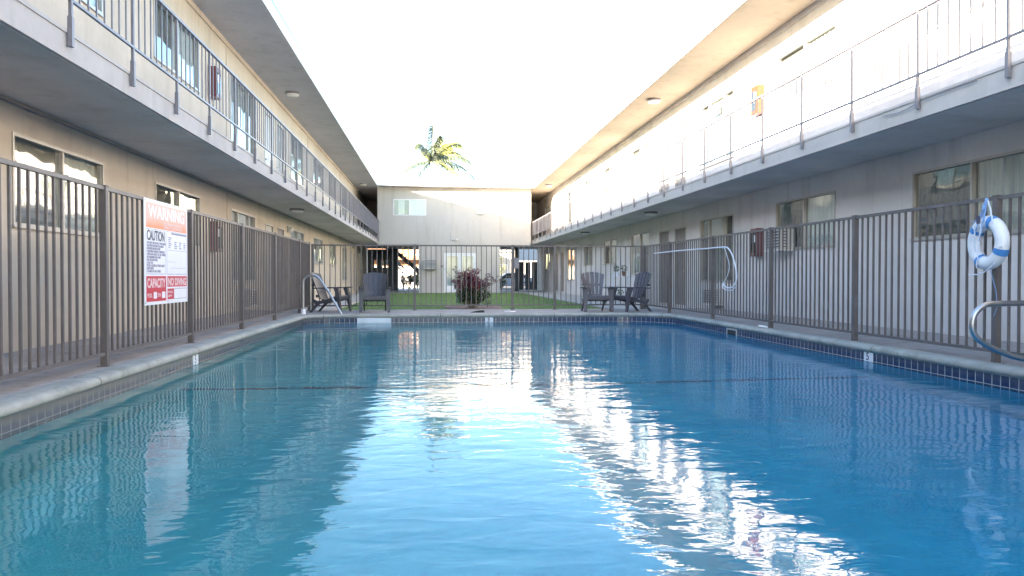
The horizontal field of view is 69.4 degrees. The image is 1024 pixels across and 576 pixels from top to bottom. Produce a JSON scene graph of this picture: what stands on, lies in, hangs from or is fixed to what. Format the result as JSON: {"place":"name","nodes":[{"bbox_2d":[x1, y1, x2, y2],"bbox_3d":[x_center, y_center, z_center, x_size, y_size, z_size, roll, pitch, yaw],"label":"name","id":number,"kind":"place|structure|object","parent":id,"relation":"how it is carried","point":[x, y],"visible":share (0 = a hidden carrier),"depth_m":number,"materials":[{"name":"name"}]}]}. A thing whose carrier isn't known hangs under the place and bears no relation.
{"place":"outdoors","nodes":[
{"label":"outdoors","id":0,"kind":"place"},
{"bbox_2d":[297,290,385,309],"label":"walkway","id":1,"kind":"structure","parent":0,"point":[342,303],"depth_m":25.25,"materials":[{"name":"concrete"}]},
{"bbox_2d":[368,249,394,289],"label":"stair wall","id":2,"kind":"structure","parent":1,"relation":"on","point":[374,254],"depth_m":50.53,"materials":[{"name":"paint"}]},
{"bbox_2d":[383,261,404,273],"bbox_3d":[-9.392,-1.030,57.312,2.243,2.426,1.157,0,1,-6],"label":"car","id":3,"kind":"object","parent":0,"point":[399,264],"visible":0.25,"depth_m":57.31,"materials":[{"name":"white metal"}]},
{"bbox_2d":[374,250,418,266],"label":"house","id":4,"kind":"structure","parent":0,"point":[405,254],"depth_m":83.16,"materials":[{"name":"beige paint"}]},
{"bbox_2d":[400,275,406,286],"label":"shrub","id":5,"kind":"object","parent":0,"point":[401,277],"visible":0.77,"depth_m":54.40,"materials":[{"name":"green plant"}]},
{"bbox_2d":[398,267,418,287],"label":"garden wall","id":6,"kind":"structure","parent":0,"point":[405,275],"depth_m":69.31,"materials":[{"name":"white paint"}]},
{"bbox_2d":[385,288,521,292],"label":"walkway","id":7,"kind":"structure","parent":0,"point":[402,290],"depth_m":47.14,"materials":[{"name":"concrete"}]},
{"bbox_2d":[395,249,397,290],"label":"passage post","id":8,"kind":"object","parent":7,"relation":"on","point":[396,274],"visible":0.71,"depth_m":50.37,"materials":[{"name":"black metal"}]},
{"bbox_2d":[398,272,417,288],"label":"passage fence","id":9,"kind":"object","parent":7,"relation":"on","point":[410,278],"visible":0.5,"depth_m":52.54,"materials":[{"name":"blue paint"}]},
{"bbox_2d":[404,275,412,289],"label":"shrub","id":10,"kind":"object","parent":7,"relation":"on","point":[406,284],"visible":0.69,"depth_m":53.94,"materials":[{"name":"green plant"}]},
{"bbox_2d":[377,181,533,292],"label":"apartment building","id":11,"kind":"structure","parent":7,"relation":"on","point":[437,213],"depth_m":43.81,"materials":[{"name":"paint"}]},
{"bbox_2d":[391,249,418,273],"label":"stair flight","id":12,"kind":"object","parent":11,"relation":"attached to","point":[403,258],"visible":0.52,"depth_m":50.00,"materials":[{"name":"blue paint"}]},
{"bbox_2d":[393,199,425,215],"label":"window","id":13,"kind":"structure","parent":11,"relation":"in","point":[402,206],"depth_m":43.61,"materials":[{"name":"clear glass"}]},
{"bbox_2d":[424,260,436,268],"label":"air conditioner","id":14,"kind":"object","parent":11,"relation":"attached to","point":[427,264],"visible":1,"depth_m":43.40,"materials":[{"name":"metal"}]},
{"bbox_2d":[444,253,475,291],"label":"french door","id":15,"kind":"structure","parent":11,"relation":"in","point":[449,254],"depth_m":43.95,"materials":[{"name":"clear glass"}]},
{"bbox_2d":[500,249,514,291],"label":"security gate","id":16,"kind":"structure","parent":7,"relation":"on","point":[503,276],"depth_m":46.72,"materials":[{"name":"white metal"}]},
{"bbox_2d":[342,293,601,309],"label":"lawn","id":17,"kind":"structure","parent":0,"point":[399,296],"depth_m":27.23,"materials":[{"name":"green plant"}]},
{"bbox_2d":[444,304,501,308],"bbox_3d":[-1.156,0.603,22.414,1.774,0.022,5.600,0,1,-6],"label":"planting bed","id":18,"kind":"object","parent":17,"relation":"on","point":[477,307],"visible":0.32,"depth_m":22.43,"materials":[{"name":"grey concrete"}]},
{"bbox_2d":[442,265,500,307],"bbox_3d":[-1.161,-0.044,22.193,1.656,1.310,1.331,-1,1,-30],"label":"red bush","id":19,"kind":"object","parent":18,"relation":"on","point":[469,287],"visible":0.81,"depth_m":22.05,"materials":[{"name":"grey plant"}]},
{"bbox_2d":[271,0,730,182],"label":"sky","id":20,"kind":"structure","parent":0,"point":[518,84],"materials":[{"name":"white"}]},
{"bbox_2d":[0,321,1023,575],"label":"water","id":21,"kind":"structure","parent":0,"point":[514,449],"depth_m":3.94,"materials":[{"name":"blue liquid"}]},
{"bbox_2d":[0,308,1023,397],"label":"pool deck","id":22,"kind":"structure","parent":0,"point":[12,386],"depth_m":9.48,"materials":[{"name":"paint"}]},
{"bbox_2d":[0,157,310,380],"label":"pool fence","id":23,"kind":"object","parent":22,"relation":"on","point":[296,263],"visible":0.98,"depth_m":7.14,"materials":[{"name":"grey metal"}]},
{"bbox_2d":[143,197,187,305],"bbox_3d":[-3.850,-0.385,8.267,0.009,1.115,1.340,0,1,-6],"label":"pool rules sign","id":24,"kind":"object","parent":23,"relation":"attached to","point":[165,257],"visible":1,"depth_m":8.17,"materials":[{"name":"white vinyl"},{"name":"red ink"},{"name":"blue black ink"}]},
{"bbox_2d":[310,272,351,311],"bbox_3d":[-4.223,0.096,17.160,0.842,0.918,0.740,0,1,8],"label":"adirondack chair","id":25,"kind":"object","parent":22,"relation":"on","point":[322,293],"visible":0.92,"depth_m":17.09,"materials":[{"name":"grey plastic"}]},
{"bbox_2d":[358,272,390,312],"bbox_3d":[-3.196,0.095,17.235,0.740,0.918,0.842,0,1,-10],"label":"adirondack chair","id":26,"kind":"object","parent":22,"relation":"on","point":[374,282],"visible":0.99,"depth_m":17.45,"materials":[{"name":"grey plastic"}]},
{"bbox_2d":[311,244,642,310],"bbox_3d":[-0.764,-0.264,18.206,8.210,1.604,0.125,0,1,-6],"label":"pool fence","id":27,"kind":"object","parent":22,"relation":"on","point":[514,262],"visible":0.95,"depth_m":18.23,"materials":[{"name":"grey metal"}]},
{"bbox_2d":[0,313,1023,417],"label":"pool coping","id":28,"kind":"object","parent":22,"relation":"on","point":[23,401],"visible":1,"depth_m":8.02,"materials":[{"name":"concrete"}]},
{"bbox_2d":[301,274,341,313],"bbox_3d":[-4.085,0.364,16.051,1.030,1.317,0.145,0,1,11],"label":"handrail","id":29,"kind":"object","parent":28,"relation":"on","point":[303,310],"visible":0.95,"depth_m":16.09,"materials":[{"name":"silver metal"}]},
{"bbox_2d":[969,300,1023,361],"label":"handrail","id":30,"kind":"object","parent":28,"relation":"on","point":[977,310],"visible":1,"depth_m":6.03,"materials":[{"name":"silver metal"}]},
{"bbox_2d":[580,272,613,311],"bbox_3d":[1.963,0.084,17.429,0.740,0.932,0.848,0,1,-6],"label":"adirondack chair","id":31,"kind":"object","parent":22,"relation":"on","point":[595,295],"visible":0.99,"depth_m":17.63,"materials":[{"name":"grey plastic"}]},
{"bbox_2d":[611,265,629,308],"bbox_3d":[2.934,0.002,20.021,0.445,1.277,0.280,0,1,-6],"label":"plant stand","id":32,"kind":"object","parent":22,"relation":"on","point":[623,275],"visible":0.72,"depth_m":19.98,"materials":[{"name":"white metal"}]},
{"bbox_2d":[609,272,652,311],"bbox_3d":[2.815,0.085,17.383,0.848,0.932,0.740,0,1,-28],"label":"adirondack chair","id":33,"kind":"object","parent":22,"relation":"on","point":[641,284],"visible":0.91,"depth_m":17.39,"materials":[{"name":"grey plastic"}]},
{"bbox_2d":[643,192,1023,363],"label":"pool fence","id":34,"kind":"object","parent":22,"relation":"on","point":[997,205],"visible":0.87,"depth_m":9.45,"materials":[{"name":"grey metal"}]},
{"bbox_2d":[653,246,736,290],"bbox_3d":[3.625,-0.394,15.198,0.067,0.818,4.923,0,1,-6],"label":"rescue hook pole","id":35,"kind":"object","parent":34,"relation":"hanging from","point":[724,247],"visible":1,"depth_m":13.26,"materials":[{"name":"white aluminium"}]},
{"bbox_2d":[967,198,1009,315],"bbox_3d":[4.417,-0.288,6.875,0.145,1.097,0.510,0,1,-2],"label":"life ring","id":36,"kind":"object","parent":34,"relation":"hanging from","point":[998,228],"visible":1,"depth_m":6.81,"materials":[{"name":"white plastic"}]},
{"bbox_2d":[500,250,536,276],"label":"house","id":37,"kind":"structure","parent":0,"point":[508,262],"depth_m":92.42,"materials":[{"name":"white paint"}]},
{"bbox_2d":[519,249,536,260],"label":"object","id":38,"kind":"object","parent":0,"point":[526,254],"visible":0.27,"depth_m":56.40,"materials":[{"name":"white glass"}]},
{"bbox_2d":[516,290,660,308],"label":"walkway","id":39,"kind":"structure","parent":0,"point":[574,298],"depth_m":30.63,"materials":[{"name":"concrete"}]},
{"bbox_2d":[515,248,517,290],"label":"passage post","id":40,"kind":"object","parent":39,"relation":"on","point":[516,272],"visible":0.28,"depth_m":47.69,"materials":[{"name":"grey metal"}]},
{"bbox_2d":[519,262,537,289],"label":"board gate","id":41,"kind":"structure","parent":39,"relation":"on","point":[526,276],"depth_m":49.88,"materials":[{"name":"black paint"}]},
{"label":"ground","id":42,"kind":"structure","parent":0,"visible":0},
{"bbox_2d":[0,0,384,352],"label":"apartment building","id":43,"kind":"structure","parent":42,"relation":"on","point":[134,76],"depth_m":11.47,"materials":[{"name":"beige paint"}]},
{"bbox_2d":[12,132,103,236],"bbox_3d":[-5.605,-1.200,9.170,0.141,1.040,2.280,0,1,-6],"label":"window","id":44,"kind":"structure","parent":43,"relation":"in","point":[25,150],"depth_m":9.05,"materials":[{"name":"glass"}]},
{"bbox_2d":[81,0,103,17],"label":"window","id":45,"kind":"structure","parent":43,"relation":"in","point":[100,2],"depth_m":10.19,"materials":[{"name":"glass"}]},
{"bbox_2d":[0,97,353,243],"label":"conduit","id":46,"kind":"object","parent":43,"relation":"attached to","point":[36,113],"visible":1,"depth_m":10.81,"materials":[{"name":"grey metal"}]},
{"bbox_2d":[153,0,200,93],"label":"window","id":47,"kind":"structure","parent":43,"relation":"in","point":[158,8],"depth_m":13.31,"materials":[{"name":"glass"}]},
{"bbox_2d":[155,181,199,248],"bbox_3d":[-6.046,-1.260,13.347,0.141,1.030,2.380,0,1,-6],"label":"window","id":48,"kind":"structure","parent":43,"relation":"in","point":[164,193],"depth_m":13.32,"materials":[{"name":"glass"}]},
{"bbox_2d":[211,66,220,99],"bbox_3d":[-6.116,-4.216,15.229,0.179,0.620,0.340,0,1,-6],"label":"fire extinguisher cabinet","id":49,"kind":"object","parent":43,"relation":"attached to","point":[215,83],"visible":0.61,"depth_m":15.12,"materials":[{"name":"metal"}]},
{"bbox_2d":[210,221,221,251],"bbox_3d":[-6.116,-1.056,15.278,0.179,0.620,0.340,0,1,-6],"label":"fire extinguisher cabinet","id":50,"kind":"object","parent":43,"relation":"attached to","point":[216,236],"visible":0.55,"depth_m":15.12,"materials":[{"name":"red paint"}]},
{"bbox_2d":[230,75,253,154],"bbox_3d":[-6.523,-4.024,17.829,0.141,1.680,2.280,0,1,-6],"label":"window","id":51,"kind":"structure","parent":43,"relation":"in","point":[240,135],"depth_m":17.99,"materials":[{"name":"glass"}]},
{"bbox_2d":[231,209,254,282],"bbox_3d":[-6.523,-0.975,17.877,0.141,1.680,2.280,0,1,-6],"label":"window","id":52,"kind":"structure","parent":43,"relation":"in","point":[236,216],"depth_m":17.86,"materials":[{"name":"glass"}]},
{"bbox_2d":[265,223,272,298],"bbox_3d":[-6.799,-0.630,20.644,0.110,2.294,0.996,0,1,-6],"label":"door","id":53,"kind":"structure","parent":43,"relation":"in","point":[268,227],"depth_m":20.75,"materials":[{"name":"wood"}]},
{"bbox_2d":[265,112,272,165],"bbox_3d":[-6.799,-3.680,20.596,0.110,2.294,0.996,0,1,-6],"label":"door","id":54,"kind":"structure","parent":43,"relation":"in","point":[267,154],"depth_m":20.67,"materials":[{"name":"metal"}]},
{"bbox_2d":[277,227,283,285],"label":"door","id":55,"kind":"structure","parent":43,"relation":"in","point":[280,231],"depth_m":22.31,"materials":[{"name":"metal"}]},
{"bbox_2d":[277,123,283,174],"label":"door","id":56,"kind":"structure","parent":43,"relation":"in","point":[280,165],"depth_m":22.18,"materials":[{"name":"metal"}]},
{"bbox_2d":[287,226,293,232],"bbox_3d":[-6.943,-1.839,23.174,0.193,0.200,0.140,0,1,-6],"label":"security lamp","id":57,"kind":"object","parent":43,"relation":"attached to","point":[290,229],"visible":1,"depth_m":23.12,"materials":[{"name":"plastic"}]},
{"bbox_2d":[285,91,299,97],"bbox_3d":[-6.224,-5.485,20.981,0.410,0.124,0.410,0,1,-6],"label":"ceiling light","id":58,"kind":"object","parent":43,"relation":"attached to","point":[293,94],"visible":1,"depth_m":20.86,"materials":[{"name":"white glass"}]},
{"bbox_2d":[290,134,303,187],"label":"window","id":59,"kind":"structure","parent":43,"relation":"in","point":[292,172],"depth_m":24.84,"materials":[{"name":"glass"}]},
{"bbox_2d":[290,208,304,212],"bbox_3d":[-6.114,-2.190,21.044,0.410,0.124,0.410,0,1,-6],"label":"ceiling light","id":60,"kind":"object","parent":43,"relation":"attached to","point":[296,210],"visible":1,"depth_m":20.90,"materials":[{"name":"white metal"}]},
{"bbox_2d":[291,230,303,240],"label":"window","id":61,"kind":"structure","parent":43,"relation":"in","point":[296,234],"depth_m":25.06,"materials":[{"name":"glass"}]},
{"bbox_2d":[314,237,322,264],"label":"window","id":62,"kind":"structure","parent":43,"relation":"in","point":[316,240],"depth_m":29.37,"materials":[{"name":"glass"}]},
{"bbox_2d":[272,0,375,177],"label":"roof cable","id":63,"kind":"object","parent":43,"relation":"attached to","point":[316,76],"visible":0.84,"depth_m":19.88,"materials":[{"name":"black rubber"}]},
{"bbox_2d":[330,242,334,265],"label":"window","id":64,"kind":"structure","parent":43,"relation":"in","point":[332,248],"depth_m":33.68,"materials":[{"name":"glass"}]},
{"bbox_2d":[342,188,346,217],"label":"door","id":65,"kind":"structure","parent":43,"relation":"in","point":[343,210],"depth_m":38.07,"materials":[{"name":"glass"}]},
{"bbox_2d":[342,247,347,280],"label":"window","id":66,"kind":"structure","parent":43,"relation":"in","point":[343,248],"depth_m":38.10,"materials":[{"name":"glass"}]},
{"bbox_2d":[349,251,351,291],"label":"door","id":67,"kind":"structure","parent":43,"relation":"in","point":[350,266],"depth_m":40.92,"materials":[{"name":"metal"}]},
{"bbox_2d":[353,252,354,290],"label":"door","id":68,"kind":"structure","parent":43,"relation":"in","point":[353,252],"depth_m":42.43,"materials":[{"name":"metal"}]},
{"bbox_2d":[359,253,360,268],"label":"window","id":69,"kind":"structure","parent":43,"relation":"in","point":[359,253],"depth_m":46.10,"materials":[{"name":"glass"}]},
{"bbox_2d":[397,125,476,181],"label":"palm tree","id":70,"kind":"object","parent":42,"relation":"on","point":[435,155],"visible":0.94,"depth_m":64.10,"materials":[{"name":"green plant"}]},
{"bbox_2d":[500,273,531,288],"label":"parked car","id":71,"kind":"object","parent":42,"relation":"on","point":[508,280],"visible":0.02,"depth_m":60.46,"materials":[{"name":"silver metal"}]},
{"bbox_2d":[521,0,1023,342],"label":"apartment building","id":72,"kind":"structure","parent":42,"relation":"on","point":[820,138],"depth_m":13.77,"materials":[{"name":"paint"}]},
{"bbox_2d":[545,253,549,269],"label":"window","id":73,"kind":"structure","parent":72,"relation":"in","point":[546,255],"depth_m":47.78,"materials":[{"name":"glass"}]},
{"bbox_2d":[545,205,549,221],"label":"window","id":74,"kind":"structure","parent":72,"relation":"in","point":[547,209],"depth_m":47.32,"materials":[{"name":"glass"}]},
{"bbox_2d":[556,253,557,290],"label":"door","id":75,"kind":"structure","parent":72,"relation":"in","point":[556,253],"depth_m":43.90,"materials":[{"name":"metal"}]},
{"bbox_2d":[556,201,557,230],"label":"door","id":76,"kind":"structure","parent":72,"relation":"in","point":[557,201],"depth_m":44.15,"materials":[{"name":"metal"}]},
{"bbox_2d":[561,252,563,290],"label":"door","id":77,"kind":"structure","parent":72,"relation":"in","point":[562,253],"depth_m":42.10,"materials":[{"name":"metal"}]},
{"bbox_2d":[561,197,563,228],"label":"door","id":78,"kind":"structure","parent":72,"relation":"in","point":[562,200],"depth_m":42.07,"materials":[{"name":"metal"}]},
{"bbox_2d":[567,248,574,280],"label":"window","id":79,"kind":"structure","parent":72,"relation":"in","point":[572,249],"depth_m":39.35,"materials":[{"name":"glass"}]},
{"bbox_2d":[567,189,574,224],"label":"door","id":80,"kind":"structure","parent":72,"relation":"in","point":[570,195],"depth_m":39.97,"materials":[{"name":"glass"}]},
{"bbox_2d":[583,243,592,266],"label":"window","id":81,"kind":"structure","parent":72,"relation":"in","point":[588,249],"depth_m":35.11,"materials":[{"name":"glass"}]},
{"bbox_2d":[583,177,592,203],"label":"window","id":82,"kind":"structure","parent":72,"relation":"in","point":[589,183],"depth_m":34.88,"materials":[{"name":"glass"}]},
{"bbox_2d":[603,238,616,264],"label":"window","id":83,"kind":"structure","parent":72,"relation":"in","point":[613,242],"depth_m":30.77,"materials":[{"name":"glass"}]},
{"bbox_2d":[604,162,616,192],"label":"window","id":84,"kind":"structure","parent":72,"relation":"in","point":[611,171],"depth_m":30.56,"materials":[{"name":"glass"}]},
{"bbox_2d":[631,231,649,273],"bbox_3d":[4.568,-1.213,26.183,0.141,1.460,2.380,0,1,-6],"label":"window","id":85,"kind":"structure","parent":72,"relation":"in","point":[643,238],"depth_m":26.70,"materials":[{"name":"glass"}]},
{"bbox_2d":[631,141,649,191],"bbox_3d":[4.567,-4.263,26.136,0.140,1.460,2.380,0,1,-6],"label":"window","id":86,"kind":"structure","parent":72,"relation":"in","point":[642,152],"depth_m":26.12,"materials":[{"name":"glass"}]},
{"bbox_2d":[644,211,657,215],"bbox_3d":[4.129,-2.205,22.023,0.410,0.124,0.410,0,1,-6],"label":"ceiling light","id":87,"kind":"object","parent":72,"relation":"attached to","point":[650,213],"visible":1,"depth_m":21.87,"materials":[{"name":"white metal"}]},
{"bbox_2d":[647,98,660,103],"bbox_3d":[4.180,-5.497,21.777,0.410,0.124,0.410,0,1,-6],"label":"ceiling light","id":88,"kind":"object","parent":72,"relation":"attached to","point":[653,100],"visible":1,"depth_m":21.65,"materials":[{"name":"white metal"}]},
{"bbox_2d":[659,230,668,302],"bbox_3d":[4.843,-0.673,23.430,0.110,2.294,0.996,0,1,-6],"label":"door","id":89,"kind":"structure","parent":72,"relation":"in","point":[663,235],"depth_m":23.57,"materials":[{"name":"metal"}]},
{"bbox_2d":[659,131,669,192],"bbox_3d":[4.843,-3.723,23.383,0.110,2.294,0.996,0,1,-6],"label":"door","id":90,"kind":"structure","parent":72,"relation":"in","point":[664,140],"depth_m":23.37,"materials":[{"name":"metal"}]},
{"bbox_2d":[674,226,685,304],"bbox_3d":[5.006,-0.650,21.888,0.110,2.294,0.996,0,1,-6],"label":"door","id":91,"kind":"structure","parent":72,"relation":"in","point":[680,233],"depth_m":21.87,"materials":[{"name":"metal"}]},
{"bbox_2d":[675,120,686,186],"bbox_3d":[5.006,-3.699,21.841,0.110,2.294,0.996,0,1,-6],"label":"door","id":92,"kind":"structure","parent":72,"relation":"in","point":[680,130],"depth_m":21.92,"materials":[{"name":"metal"}]},
{"bbox_2d":[703,288,722,304],"bbox_3d":[5.131,0.219,18.898,0.328,0.422,0.660,0,1,-6],"label":"air conditioner","id":93,"kind":"object","parent":72,"relation":"attached to","point":[716,296],"visible":0.27,"depth_m":18.61,"materials":[{"name":"metal"}]},
{"bbox_2d":[708,103,720,115],"bbox_3d":[5.179,-4.574,18.980,0.198,0.240,0.400,0,1,-6],"label":"security lamp","id":94,"kind":"object","parent":72,"relation":"attached to","point":[714,110],"visible":1,"depth_m":18.83,"materials":[{"name":"plastic"}]},
{"bbox_2d":[699,213,733,281],"bbox_3d":[5.312,-0.994,19.125,0.141,1.680,2.280,0,1,-6],"label":"door","id":95,"kind":"structure","parent":72,"relation":"in","point":[720,225],"depth_m":19.19,"materials":[{"name":"glass"}]},
{"bbox_2d":[699,88,733,169],"bbox_3d":[5.312,-4.043,19.078,0.141,1.680,2.280,0,1,-6],"label":"door","id":96,"kind":"structure","parent":72,"relation":"in","point":[726,100],"depth_m":19.14,"materials":[{"name":"glass"}]},
{"bbox_2d":[750,228,763,256],"bbox_3d":[5.457,-1.015,16.500,0.179,0.620,0.340,0,1,-6],"label":"fire extinguisher cabinet","id":97,"kind":"object","parent":72,"relation":"attached to","point":[755,242],"visible":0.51,"depth_m":16.37,"materials":[{"name":"metal"}]},
{"bbox_2d":[751,84,763,115],"bbox_3d":[5.457,-4.175,16.451,0.179,0.620,0.340,0,1,-6],"label":"fire extinguisher cabinet","id":98,"kind":"object","parent":72,"relation":"attached to","point":[757,90],"visible":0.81,"depth_m":16.31,"materials":[{"name":"orange paint"}]},
{"bbox_2d":[764,229,792,251],"bbox_3d":[5.511,-0.985,15.269,0.328,0.442,0.660,0,1,-6],"label":"air conditioner","id":99,"kind":"object","parent":72,"relation":"attached to","point":[788,235],"visible":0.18,"depth_m":14.97,"materials":[{"name":"metal"}]},
{"bbox_2d":[776,190,835,249],"bbox_3d":[5.789,-1.279,14.595,0.141,1.030,2.380,0,1,-6],"label":"window","id":100,"kind":"structure","parent":72,"relation":"in","point":[821,206],"depth_m":14.52,"materials":[{"name":"glass"}]},
{"bbox_2d":[775,21,836,107],"bbox_3d":[5.790,-4.328,14.548,0.141,1.030,2.380,0,1,-6],"label":"window","id":101,"kind":"structure","parent":72,"relation":"in","point":[822,45],"depth_m":14.50,"materials":[{"name":"glass"}]},
{"bbox_2d":[882,80,976,116],"bbox_3d":[4.961,-2.245,8.886,0.020,0.066,1.701,0,1,-6],"label":"loose cable","id":102,"kind":"object","parent":72,"relation":"attached to","point":[932,96],"visible":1,"depth_m":8.73,"materials":[{"name":"grey metal"}]},
{"bbox_2d":[911,0,992,39],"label":"window","id":103,"kind":"structure","parent":72,"relation":"in","point":[943,4],"depth_m":10.73,"materials":[{"name":"glass"}]},
{"bbox_2d":[910,149,1023,240],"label":"window","id":104,"kind":"structure","parent":72,"relation":"in","point":[1003,173],"depth_m":10.22,"materials":[{"name":"glass"}]},
{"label":"pool basin","id":105,"kind":"structure","parent":0,"visible":0},
{"bbox_2d":[0,316,1023,434],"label":"pool tiles","id":106,"kind":"object","parent":105,"relation":"on","point":[9,423],"visible":0.3,"depth_m":8.20,"materials":[{"name":"blue tile"}]},
{"bbox_2d":[193,354,197,364],"bbox_3d":[-3.607,0.845,8.432,0.009,0.165,0.180,0,1,-6],"label":"depth marker","id":107,"kind":"object","parent":106,"relation":"attached to","point":[195,359],"visible":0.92,"depth_m":8.41,"materials":[{"name":"white tile"}]},
{"bbox_2d":[357,318,390,322],"bbox_3d":[-2.964,0.810,15.909,0.720,0.328,0.065,0,1,-6],"label":"skimmer","id":108,"kind":"object","parent":106,"relation":"attached to","point":[373,320],"visible":0.45,"depth_m":15.87,"materials":[{"name":"white paint"}]},
{"bbox_2d":[485,317,492,321],"bbox_3d":[-0.500,0.725,16.194,0.180,0.165,0.009,0,1,-6],"label":"depth marker","id":109,"kind":"object","parent":106,"relation":"attached to","point":[488,319],"visible":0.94,"depth_m":16.19,"materials":[{"name":"white tile"}]},
{"bbox_2d":[726,328,736,334],"bbox_3d":[3.780,0.790,12.730,0.011,0.186,0.440,0,1,-6],"label":"skimmer","id":110,"kind":"object","parent":106,"relation":"attached to","point":[731,331],"visible":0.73,"depth_m":12.74,"materials":[{"name":"plastic"}]},
{"bbox_2d":[864,352,872,361],"bbox_3d":[4.204,0.840,8.723,0.009,0.165,0.180,0,1,-6],"label":"depth marker","id":111,"kind":"object","parent":106,"relation":"attached to","point":[868,356],"visible":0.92,"depth_m":8.71,"materials":[{"name":"white tile"}]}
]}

